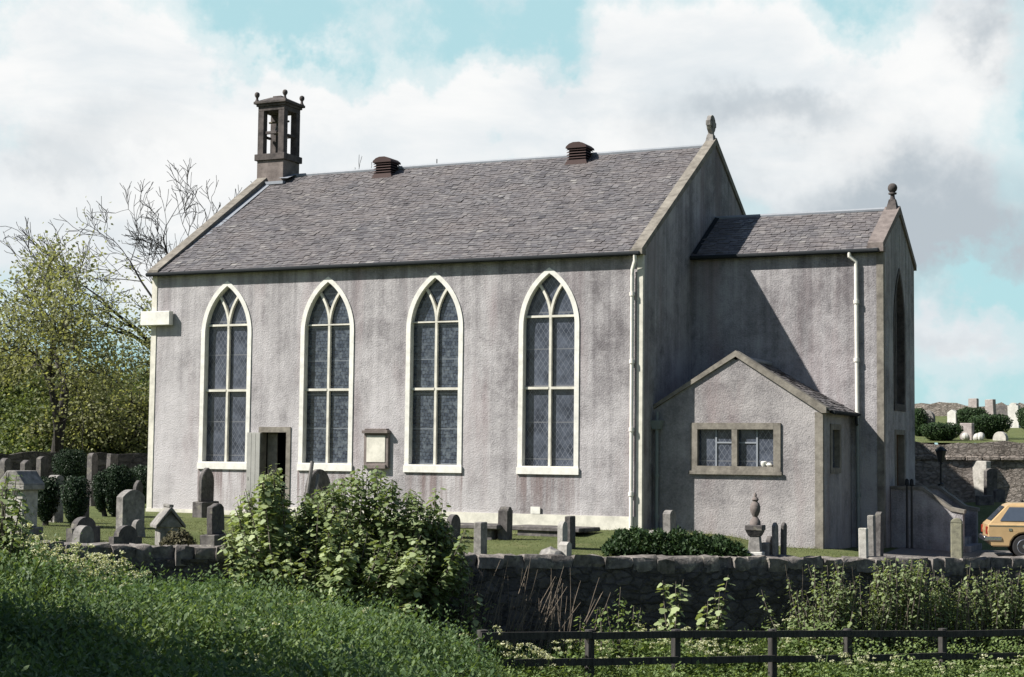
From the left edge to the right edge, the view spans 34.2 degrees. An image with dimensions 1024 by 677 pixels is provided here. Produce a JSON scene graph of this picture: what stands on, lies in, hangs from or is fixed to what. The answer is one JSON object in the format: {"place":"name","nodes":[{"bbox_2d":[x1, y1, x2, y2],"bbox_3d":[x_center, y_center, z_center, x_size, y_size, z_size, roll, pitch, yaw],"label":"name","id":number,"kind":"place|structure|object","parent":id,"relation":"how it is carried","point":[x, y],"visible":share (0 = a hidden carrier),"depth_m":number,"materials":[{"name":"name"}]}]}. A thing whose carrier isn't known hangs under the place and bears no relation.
{"place":"outdoors","nodes":[
{"label":"outdoors","id":0,"kind":"place"},
{"bbox_2d":[37,516,855,556],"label":"lawn grass","id":1,"kind":"structure","parent":0,"point":[153,529],"depth_m":41.45,"materials":[{"name":"plant"}]},
{"bbox_2d":[0,502,1023,676],"bbox_3d":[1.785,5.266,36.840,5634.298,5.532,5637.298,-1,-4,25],"label":"ground","id":2,"kind":"structure","parent":0,"point":[985,512],"depth_m":41.39,"materials":[{"name":"green plant"}]},
{"bbox_2d":[0,458,11,503],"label":"gravestone","id":3,"kind":"object","parent":2,"relation":"on","point":[5,464],"visible":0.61,"depth_m":49.92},
{"bbox_2d":[0,472,34,569],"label":"elder bush","id":4,"kind":"object","parent":2,"relation":"on","point":[6,535],"visible":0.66,"depth_m":26.37,"materials":[{"name":"green plant"}]},
{"bbox_2d":[0,470,44,539],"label":"capped monument","id":5,"kind":"object","parent":2,"relation":"on","point":[30,483],"visible":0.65,"depth_m":36.35,"materials":[{"name":"stone"}]},
{"bbox_2d":[0,367,70,454],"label":"woodland tree","id":6,"kind":"object","parent":2,"relation":"on","point":[7,436],"visible":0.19,"depth_m":71.14,"materials":[{"name":"green plant"}]},
{"bbox_2d":[0,290,73,392],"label":"leafing tree","id":7,"kind":"object","parent":2,"relation":"on","point":[13,340],"visible":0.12,"depth_m":73.97,"materials":[{"name":"green plant"}]},
{"bbox_2d":[36,456,48,476],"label":"gravestone","id":8,"kind":"object","parent":2,"relation":"on","point":[41,465],"visible":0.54,"depth_m":56.97,"materials":[{"name":"stone"}]},
{"bbox_2d":[37,476,62,525],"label":"clipped yew","id":9,"kind":"object","parent":2,"relation":"on","point":[49,497],"visible":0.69,"depth_m":41.28,"materials":[{"name":"green plant"}]},
{"bbox_2d":[49,475,64,522],"bbox_3d":[-11.809,4.285,43.020,0.300,1.510,0.338,-2,-5,27],"label":"gravestone","id":10,"kind":"object","parent":2,"relation":"on","point":[58,517],"visible":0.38,"depth_m":42.98,"materials":[{"name":"stone"}]},
{"bbox_2d":[0,377,128,453],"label":"woodland tree","id":11,"kind":"object","parent":2,"relation":"on","point":[35,444],"visible":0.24,"depth_m":69.21,"materials":[{"name":"green plant"}]},
{"bbox_2d":[51,448,86,483],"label":"clipped yew","id":12,"kind":"object","parent":2,"relation":"on","point":[69,462],"visible":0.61,"depth_m":56.22,"materials":[{"name":"green plant"}]},
{"bbox_2d":[0,451,147,480],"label":"boundary wall","id":13,"kind":"structure","parent":2,"relation":"on","point":[131,460],"depth_m":63.27,"materials":[{"name":"stone"}]},
{"bbox_2d":[59,474,91,524],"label":"clipped yew","id":14,"kind":"object","parent":2,"relation":"on","point":[74,492],"visible":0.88,"depth_m":40.77,"materials":[{"name":"green plant"}]},
{"bbox_2d":[0,197,151,451],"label":"leafing tree","id":15,"kind":"object","parent":2,"relation":"on","point":[61,335],"visible":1,"depth_m":63.01,"materials":[{"name":"green plant"}]},
{"bbox_2d":[1,285,151,453],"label":"leafing tree","id":16,"kind":"object","parent":2,"relation":"on","point":[131,428],"visible":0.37,"depth_m":68.39,"materials":[{"name":"green plant"}]},
{"bbox_2d":[66,517,99,542],"bbox_3d":[-9.101,4.242,35.357,0.160,0.904,0.910,-2,-3,25],"label":"gravestone","id":17,"kind":"object","parent":2,"relation":"on","point":[86,521],"visible":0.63,"depth_m":35.30,"materials":[{"name":"stone"}]},
{"bbox_2d":[72,525,93,542],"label":"gravestone","id":18,"kind":"object","parent":2,"relation":"on","point":[86,535],"visible":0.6,"depth_m":34.24,"materials":[{"name":"stone"}]},
{"bbox_2d":[87,453,97,505],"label":"gravestone","id":19,"kind":"object","parent":2,"relation":"on","point":[92,464],"visible":0.62,"depth_m":54.02,"materials":[{"name":"stone"}]},
{"bbox_2d":[0,159,202,368],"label":"bare ash tree","id":20,"kind":"object","parent":2,"relation":"on","point":[138,276],"visible":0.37,"depth_m":81.60,"materials":[{"name":"brown plant"}]},
{"bbox_2d":[90,463,136,516],"bbox_3d":[-11.221,4.328,46.963,1.291,1.625,0.905,1,-4,0],"label":"clipped yew","id":21,"kind":"object","parent":2,"relation":"on","point":[111,483],"visible":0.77,"depth_m":46.76,"materials":[{"name":"green plant"}]},
{"bbox_2d":[85,373,149,453],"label":"woodland tree","id":22,"kind":"object","parent":2,"relation":"on","point":[117,451],"visible":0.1,"depth_m":70.31,"materials":[{"name":"green plant"}]},
{"bbox_2d":[109,525,141,543],"bbox_3d":[-8.162,4.329,35.158,0.130,0.759,0.964,-2,-7,24],"label":"gravestone","id":23,"kind":"object","parent":2,"relation":"on","point":[125,534],"visible":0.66,"depth_m":35.08,"materials":[{"name":"stone"}]},
{"bbox_2d":[116,489,144,528],"bbox_3d":[-9.394,4.348,40.992,0.220,1.256,0.792,-1,-4,29],"label":"gravestone","id":24,"kind":"object","parent":2,"relation":"on","point":[130,506],"visible":0.63,"depth_m":40.83,"materials":[{"name":"stone"}]},
{"bbox_2d":[132,464,147,503],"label":"clipped yew","id":25,"kind":"object","parent":2,"relation":"on","point":[140,471],"visible":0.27,"depth_m":53.67,"materials":[{"name":"green plant"}]},
{"bbox_2d":[125,179,205,283],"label":"bare ash tree","id":26,"kind":"object","parent":2,"relation":"on","point":[157,243],"visible":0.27,"depth_m":77.68,"materials":[{"name":"brown plant"}]},
{"bbox_2d":[150,503,185,545],"bbox_3d":[-7.481,4.172,36.172,0.640,1.151,0.840,2,-4,-21],"label":"gabled tomb","id":27,"kind":"object","parent":2,"relation":"on","point":[167,518],"visible":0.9,"depth_m":35.86,"materials":[{"name":"stone"}]},
{"bbox_2d":[159,527,196,545],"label":"shrub","id":28,"kind":"object","parent":2,"relation":"on","point":[183,537],"visible":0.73,"depth_m":34.38,"materials":[{"name":"green plant"}]},
{"bbox_2d":[192,468,218,517],"bbox_3d":[-8.786,4.543,47.808,0.380,1.665,0.749,0,-2,30],"label":"gravestone","id":29,"kind":"object","parent":2,"relation":"on","point":[205,494],"visible":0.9,"depth_m":47.61,"materials":[{"name":"stone"}]},
{"bbox_2d":[200,503,231,545],"bbox_3d":[-6.436,4.179,36.164,0.400,1.192,0.674,-2,-3,23],"label":"gravestone","id":30,"kind":"object","parent":2,"relation":"on","point":[215,523],"visible":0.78,"depth_m":35.98,"materials":[{"name":"stone"}]},
{"bbox_2d":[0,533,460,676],"bbox_3d":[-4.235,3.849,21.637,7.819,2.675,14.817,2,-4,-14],"label":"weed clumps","id":31,"kind":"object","parent":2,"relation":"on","point":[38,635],"visible":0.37,"depth_m":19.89,"materials":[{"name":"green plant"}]},
{"bbox_2d":[90,157,371,321],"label":"bare ash tree","id":32,"kind":"object","parent":2,"relation":"on","point":[211,202],"visible":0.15,"depth_m":86.01,"materials":[{"name":"brown plant"}]},
{"bbox_2d":[0,542,462,676],"bbox_3d":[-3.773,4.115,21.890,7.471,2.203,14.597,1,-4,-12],"label":"weed clumps","id":33,"kind":"object","parent":2,"relation":"on","point":[210,641],"visible":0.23,"depth_m":20.64,"materials":[{"name":"green plant"}]},
{"bbox_2d":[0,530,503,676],"bbox_3d":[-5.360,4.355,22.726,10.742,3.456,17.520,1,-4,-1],"label":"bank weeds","id":34,"kind":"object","parent":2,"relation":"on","point":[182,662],"visible":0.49,"depth_m":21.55,"materials":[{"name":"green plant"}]},
{"bbox_2d":[0,551,528,676],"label":"bank grass","id":35,"kind":"structure","parent":2,"relation":"on","point":[493,674],"depth_m":23.88,"materials":[{"name":"plant"}]},
{"bbox_2d":[304,469,330,524],"bbox_3d":[-5.206,4.397,44.534,0.140,1.806,1.061,-1,-6,27],"label":"gravestone","id":36,"kind":"object","parent":2,"relation":"on","point":[324,480],"visible":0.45,"depth_m":44.55,"materials":[{"name":"stone"}]},
{"bbox_2d":[217,465,428,620],"bbox_3d":[-3.701,4.238,32.829,4.218,3.507,2.486,1,-4,-1],"label":"sycamore bush","id":37,"kind":"object","parent":2,"relation":"on","point":[269,536],"visible":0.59,"depth_m":32.54,"materials":[{"name":"green plant"}]},
{"bbox_2d":[289,465,472,637],"bbox_3d":[-2.758,4.455,33.968,4.003,3.740,2.022,1,-4,1],"label":"elder bush","id":38,"kind":"object","parent":2,"relation":"on","point":[438,571],"visible":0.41,"depth_m":33.59,"materials":[{"name":"green plant"}]},
{"bbox_2d":[446,514,460,541],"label":"gravestone","id":39,"kind":"object","parent":2,"relation":"on","point":[454,521],"visible":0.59,"depth_m":39.92,"materials":[{"name":"stone"}]},
{"bbox_2d":[448,555,475,638],"bbox_3d":[-1.061,5.545,34.314,0.762,2.225,0.773,-1,-4,25],"label":"sapling","id":40,"kind":"object","parent":2,"relation":"on","point":[462,601],"visible":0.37,"depth_m":34.22,"materials":[{"name":"green plant"}]},
{"bbox_2d":[431,523,500,539],"bbox_3d":[-1.157,4.853,41.563,2.000,0.470,0.900,-1,-4,19],"label":"table stone","id":41,"kind":"object","parent":2,"relation":"on","point":[492,531],"visible":0.32,"depth_m":41.07,"materials":[{"name":"stone"}]},
{"bbox_2d":[459,589,496,649],"bbox_3d":[-0.787,5.878,33.519,0.858,1.631,0.794,3,-5,-34],"label":"sapling","id":42,"kind":"object","parent":2,"relation":"on","point":[475,622],"visible":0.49,"depth_m":33.57,"materials":[{"name":"green plant"}]},
{"bbox_2d":[474,522,486,553],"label":"gravestone","id":43,"kind":"object","parent":2,"relation":"on","point":[480,537],"visible":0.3,"depth_m":37.13,"materials":[{"name":"stone"}]},
{"bbox_2d":[498,506,512,539],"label":"gravestone","id":44,"kind":"object","parent":2,"relation":"on","point":[505,518],"visible":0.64,"depth_m":41.12,"materials":[{"name":"stone"}]},
{"bbox_2d":[24,540,1023,652],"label":"churchyard wall","id":45,"kind":"structure","parent":2,"relation":"on","point":[637,579],"depth_m":37.04,"materials":[{"name":"stone"}]},
{"bbox_2d":[458,557,610,658],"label":"dry stalks","id":46,"kind":"object","parent":2,"relation":"on","point":[522,624],"visible":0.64,"depth_m":34.51,"materials":[{"name":"plant"}]},
{"bbox_2d":[512,524,599,536],"bbox_3d":[1.052,5.004,42.963,2.200,0.310,1.100,-2,-5,32],"label":"table stone","id":47,"kind":"object","parent":2,"relation":"on","point":[539,530],"visible":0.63,"depth_m":42.63,"materials":[{"name":"stone"}]},
{"bbox_2d":[557,521,567,549],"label":"gravestone","id":48,"kind":"object","parent":2,"relation":"on","point":[562,535],"visible":0.61,"depth_m":38.33,"materials":[{"name":"stone"}]},
{"bbox_2d":[146,89,981,551],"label":"church","id":49,"kind":"structure","parent":2,"relation":"on","point":[584,333],"depth_m":46.98,"materials":[{"name":"stone"}]},
{"bbox_2d":[140,311,172,325],"bbox_3d":[-10.828,-0.610,50.814,1.090,0.430,0.240,-1,-4,25],"label":"sign box","id":50,"kind":"object","parent":49,"relation":"attached to","point":[156,318],"visible":1,"depth_m":50.68,"materials":[{"name":"beige paint"}]},
{"bbox_2d":[197,281,251,468],"bbox_3d":[-8.524,1.082,49.819,1.840,5.634,0.265,-1,-4,25],"label":"window","id":51,"kind":"structure","parent":49,"relation":"in","point":[226,332],"depth_m":49.93,"materials":[{"name":"beige paint"}]},
{"bbox_2d":[246,432,260,511],"bbox_3d":[-7.613,3.932,48.968,0.400,2.330,0.075,0,-4,9],"label":"door leaf","id":52,"kind":"structure","parent":49,"relation":"in","point":[253,439],"depth_m":48.95,"materials":[{"name":"grey paint"}]},
{"bbox_2d":[267,433,277,500],"bbox_3d":[-7.087,3.959,49.204,0.330,2.320,0.040,-1,-4,25],"label":"inner door leaf","id":53,"kind":"structure","parent":49,"relation":"in","point":[272,456],"depth_m":49.23,"materials":[{"name":"paint"}]},
{"bbox_2d":[297,277,353,470],"bbox_3d":[-5.339,1.013,48.330,1.840,5.634,0.265,-1,-4,25],"label":"window","id":54,"kind":"structure","parent":49,"relation":"in","point":[327,324],"depth_m":48.43,"materials":[{"name":"glass"}]},
{"bbox_2d":[362,428,390,468],"bbox_3d":[-3.865,3.128,47.289,0.840,1.140,0.200,-1,-4,25],"label":"wall tablet","id":55,"kind":"object","parent":49,"relation":"attached to","point":[376,448],"depth_m":47.25,"materials":[{"name":"beige stone"}]},
{"bbox_2d":[403,272,462,472],"bbox_3d":[-2.155,0.943,46.841,1.840,5.634,0.265,-1,-4,25],"label":"window","id":56,"kind":"structure","parent":49,"relation":"in","point":[434,326],"depth_m":46.94,"materials":[{"name":"glass"}]},
{"bbox_2d":[516,267,579,474],"bbox_3d":[1.030,0.873,45.353,1.840,5.634,0.265,-1,-4,25],"label":"window","id":57,"kind":"structure","parent":49,"relation":"in","point":[549,323],"depth_m":45.44,"materials":[{"name":"glass"}]},
{"bbox_2d":[688,423,781,474],"bbox_3d":[5.903,2.906,43.893,2.540,1.360,0.270,-1,-4,25],"label":"vestry window","id":58,"kind":"structure","parent":49,"relation":"in","point":[715,448],"depth_m":43.87,"materials":[{"name":"stone"}]},
{"bbox_2d":[830,424,840,472],"bbox_3d":[8.489,2.918,44.111,0.210,1.300,1.100,-1,-4,25],"label":"side window","id":59,"kind":"structure","parent":49,"relation":"in","point":[835,429],"depth_m":44.41,"materials":[{"name":"stone"}]},
{"bbox_2d":[893,268,905,411],"bbox_3d":[10.941,0.020,47.461,0.230,4.100,1.500,-1,-4,25],"label":"chancel window","id":60,"kind":"structure","parent":49,"relation":"in","point":[899,307],"depth_m":47.91,"materials":[{"name":"glass"}]},
{"bbox_2d":[895,429,905,485],"bbox_3d":[10.909,3.677,47.209,0.220,2.170,1.350,-1,-4,25],"label":"chancel door","id":61,"kind":"structure","parent":49,"relation":"in","point":[900,445],"depth_m":47.67,"materials":[{"name":"brown wood"}]},
{"bbox_2d":[935,446,946,485],"bbox_3d":[12.287,3.650,47.688,0.360,1.120,0.312,-1,-4,25],"label":"lantern","id":62,"kind":"object","parent":49,"relation":"on","point":[940,452],"visible":1,"depth_m":47.63,"materials":[{"name":"black metal"}]},
{"bbox_2d":[551,639,584,676],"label":"cow parsley","id":63,"kind":"object","parent":2,"relation":"on","point":[570,652],"visible":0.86,"depth_m":32.72,"materials":[{"name":"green plant"}]},
{"bbox_2d":[565,516,574,548],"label":"gravestone","id":64,"kind":"object","parent":2,"relation":"on","point":[570,520],"visible":0.38,"depth_m":39.45,"materials":[{"name":"stone"}]},
{"bbox_2d":[574,607,611,666],"bbox_3d":[1.617,6.321,34.703,1.008,1.424,0.701,-2,-5,35],"label":"sapling","id":65,"kind":"object","parent":2,"relation":"on","point":[597,620],"visible":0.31,"depth_m":34.70,"materials":[{"name":"green plant"}]},
{"bbox_2d":[601,587,644,665],"bbox_3d":[2.362,6.132,35.087,1.022,1.814,0.718,1,-4,-7],"label":"sapling","id":66,"kind":"object","parent":2,"relation":"on","point":[621,629],"visible":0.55,"depth_m":34.97,"materials":[{"name":"green plant"}]},
{"bbox_2d":[619,628,650,672],"bbox_3d":[2.575,6.525,34.510,0.716,1.054,0.676,0,-4,13],"label":"cow parsley","id":67,"kind":"object","parent":2,"relation":"on","point":[642,648],"visible":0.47,"depth_m":34.48,"materials":[{"name":"green plant"}]},
{"bbox_2d":[663,510,675,533],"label":"gravestone","id":68,"kind":"object","parent":2,"relation":"on","point":[669,520],"visible":0.59,"depth_m":41.82,"materials":[{"name":"stone"}]},
{"bbox_2d":[654,579,690,653],"bbox_3d":[3.421,6.137,35.740,0.802,1.939,0.857,-1,-4,25],"label":"sapling","id":69,"kind":"object","parent":2,"relation":"on","point":[671,620],"visible":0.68,"depth_m":35.75,"materials":[{"name":"green plant"}]},
{"bbox_2d":[600,525,751,556],"bbox_3d":[3.847,4.840,39.403,3.575,0.897,1.597,1,-4,0],"label":"juniper","id":70,"kind":"object","parent":2,"relation":"on","point":[632,540],"visible":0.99,"depth_m":38.88,"materials":[{"name":"green plant"}]},
{"bbox_2d":[694,575,734,666],"bbox_3d":[4.286,6.245,36.332,1.060,2.143,1.046,-1,-4,25],"label":"sapling","id":71,"kind":"object","parent":2,"relation":"on","point":[715,621],"visible":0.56,"depth_m":36.40,"materials":[{"name":"green plant"}]},
{"bbox_2d":[456,618,1023,676],"bbox_3d":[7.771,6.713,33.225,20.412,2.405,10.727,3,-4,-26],"label":"meadow weeds","id":72,"kind":"object","parent":2,"relation":"on","point":[713,675],"visible":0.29,"depth_m":34.74,"materials":[{"name":"green plant"}]},
{"bbox_2d":[461,628,1023,676],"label":"rail fence","id":73,"kind":"object","parent":2,"relation":"on","point":[771,658],"visible":0.93,"depth_m":34.41,"materials":[{"name":"brown wood"}]},
{"bbox_2d":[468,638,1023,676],"bbox_3d":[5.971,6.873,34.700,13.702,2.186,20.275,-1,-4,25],"label":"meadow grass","id":74,"kind":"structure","parent":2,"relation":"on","point":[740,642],"depth_m":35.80,"materials":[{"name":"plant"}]},
{"bbox_2d":[745,492,765,555],"bbox_3d":[5.721,4.551,39.167,0.420,1.849,0.420,-1,-4,19],"label":"urn monument","id":75,"kind":"object","parent":2,"relation":"on","point":[755,529],"visible":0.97,"depth_m":39.04,"materials":[{"name":"white stone"}]},
{"bbox_2d":[772,522,778,555],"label":"gravestone","id":76,"kind":"object","parent":2,"relation":"on","point":[775,545],"visible":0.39,"depth_m":39.26,"materials":[{"name":"stone"}]},
{"bbox_2d":[780,522,786,554],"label":"gravestone","id":77,"kind":"object","parent":2,"relation":"on","point":[783,546],"visible":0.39,"depth_m":39.47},
{"bbox_2d":[756,589,857,654],"bbox_3d":[6.653,6.463,37.393,2.232,1.661,0.876,1,-4,-9],"label":"thicket bush","id":78,"kind":"object","parent":2,"relation":"on","point":[805,624],"visible":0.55,"depth_m":37.49,"materials":[{"name":"green plant"}]},
{"bbox_2d":[805,647,837,676],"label":"cow parsley","id":79,"kind":"object","parent":2,"relation":"on","point":[824,668],"visible":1,"depth_m":34.30,"materials":[{"name":"green plant"}]},
{"bbox_2d":[785,564,858,654],"bbox_3d":[7.126,6.309,37.967,1.757,2.342,0.918,1,-4,-1],"label":"thicket bush","id":80,"kind":"object","parent":2,"relation":"on","point":[841,612],"visible":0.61,"depth_m":37.87,"materials":[{"name":"green plant"}]},
{"bbox_2d":[829,573,896,665],"bbox_3d":[8.084,6.586,38.435,1.703,2.304,0.902,1,-4,-2],"label":"thicket bush","id":81,"kind":"object","parent":2,"relation":"on","point":[859,614],"visible":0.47,"depth_m":38.35,"materials":[{"name":"green plant"}]},
{"bbox_2d":[858,528,868,557],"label":"gravestone","id":82,"kind":"object","parent":2,"relation":"on","point":[863,542],"visible":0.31,"depth_m":40.27,"materials":[{"name":"stone"}]},
{"bbox_2d":[867,515,875,555],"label":"gravestone","id":83,"kind":"object","parent":2,"relation":"on","point":[871,523],"visible":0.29,"depth_m":40.87,"materials":[{"name":"stone"}]},
{"bbox_2d":[831,555,927,668],"bbox_3d":[8.537,6.454,38.816,2.222,2.819,0.938,1,-4,-3],"label":"thicket bush","id":84,"kind":"object","parent":2,"relation":"on","point":[877,591],"visible":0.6,"depth_m":38.70,"materials":[{"name":"green plant"}]},
{"bbox_2d":[875,512,883,555],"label":"gravestone","id":85,"kind":"object","parent":2,"relation":"on","point":[879,533],"visible":0.58,"depth_m":42.08,"materials":[{"name":"stone"}]},
{"bbox_2d":[777,597,1023,676],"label":"undergrowth","id":86,"kind":"object","parent":2,"relation":"on","point":[928,663],"visible":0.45,"depth_m":37.51,"materials":[{"name":"green plant"}]},
{"bbox_2d":[785,565,1023,665],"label":"dry stalks","id":87,"kind":"object","parent":2,"relation":"on","point":[905,615],"visible":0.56,"depth_m":38.56,"materials":[{"name":"plant"}]},
{"bbox_2d":[889,559,943,670],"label":"thicket bush","id":88,"kind":"object","parent":2,"relation":"on","point":[903,583],"visible":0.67,"depth_m":38.91,"materials":[{"name":"green plant"}]},
{"bbox_2d":[902,563,975,669],"bbox_3d":[10.200,6.689,39.447,1.786,2.710,0.941,1,-4,-4],"label":"thicket bush","id":89,"kind":"object","parent":2,"relation":"on","point":[945,614],"visible":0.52,"depth_m":39.32,"materials":[{"name":"green plant"}]},
{"bbox_2d":[951,518,962,558],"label":"gate pillar","id":90,"kind":"structure","parent":2,"relation":"on","point":[957,538],"depth_m":41.33,"materials":[{"name":"stone"}]},
{"bbox_2d":[929,573,1006,665],"bbox_3d":[10.879,6.790,39.605,1.905,2.429,0.920,1,-4,0],"label":"thicket bush","id":91,"kind":"object","parent":2,"relation":"on","point":[976,610],"visible":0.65,"depth_m":39.59,"materials":[{"name":"green plant"}]},
{"bbox_2d":[915,441,1023,502],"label":"retaining wall","id":92,"kind":"structure","parent":2,"relation":"on","point":[1006,458],"depth_m":56.29,"materials":[{"name":"stone"}]},
{"bbox_2d":[973,461,990,495],"bbox_3d":[15.711,4.996,56.342,0.300,1.728,0.920,3,-3,-44],"label":"gravestone","id":93,"kind":"object","parent":2,"relation":"on","point":[979,467],"visible":0.31,"depth_m":56.10,"materials":[{"name":"stone"}]},
{"bbox_2d":[975,495,993,504],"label":"gravestone","id":94,"kind":"object","parent":2,"relation":"on","point":[984,499],"visible":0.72,"depth_m":52.38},
{"bbox_2d":[984,468,996,495],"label":"gravestone","id":95,"kind":"object","parent":2,"relation":"on","point":[990,480],"visible":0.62,"depth_m":55.55,"materials":[{"name":"stone"}]},
{"bbox_2d":[971,567,1023,662],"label":"thicket bush","id":96,"kind":"object","parent":2,"relation":"on","point":[1006,620],"visible":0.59,"depth_m":39.73,"materials":[{"name":"green plant"}]},
{"bbox_2d":[991,567,1023,652],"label":"thicket bush","id":97,"kind":"object","parent":2,"relation":"on","point":[1016,588],"visible":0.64,"depth_m":39.89,"materials":[{"name":"green plant"}]},
{"bbox_2d":[0,0,1023,443],"label":"sky","id":98,"kind":"structure","parent":0,"point":[815,105],"materials":[{"name":"white"}]},
{"bbox_2d":[884,547,1015,556],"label":"car park","id":99,"kind":"structure","parent":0,"point":[905,552],"depth_m":44.44,"materials":[{"name":"asphalt"}]},
{"bbox_2d":[979,502,1023,555],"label":"parked car","id":100,"kind":"object","parent":99,"relation":"on","point":[1002,525],"visible":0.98,"depth_m":43.51,"materials":[{"name":"beige paint"}]},
{"bbox_2d":[915,416,1023,442],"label":"hillside","id":101,"kind":"structure","parent":0,"point":[1015,435],"depth_m":60.93,"materials":[{"name":"green plant"}]},
{"bbox_2d":[915,408,928,435],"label":"clipped bush","id":102,"kind":"object","parent":101,"relation":"on","point":[919,415],"visible":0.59,"depth_m":62.84,"materials":[{"name":"green plant"}]},
{"bbox_2d":[917,421,963,444],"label":"clipped bush","id":103,"kind":"object","parent":101,"relation":"on","point":[939,431],"visible":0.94,"depth_m":58.43,"materials":[{"name":"green plant"}]},
{"bbox_2d":[915,402,1023,415],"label":"skyline wall","id":104,"kind":"structure","parent":101,"relation":"on","point":[940,408],"depth_m":96.76,"materials":[{"name":"stone"}]},
{"bbox_2d":[956,406,988,433],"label":"clipped bush","id":105,"kind":"object","parent":101,"relation":"on","point":[965,413],"visible":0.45,"depth_m":65.87,"materials":[{"name":"green plant"}]},
{"bbox_2d":[968,413,1013,438],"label":"clipped bush","id":106,"kind":"object","parent":101,"relation":"on","point":[989,426],"visible":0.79,"depth_m":60.33,"materials":[{"name":"green plant"}]},
{"bbox_2d":[1007,403,1020,427],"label":"gravestone","id":107,"kind":"object","parent":101,"relation":"on","point":[1012,408],"visible":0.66,"depth_m":74.16,"materials":[{"name":"white stone"}]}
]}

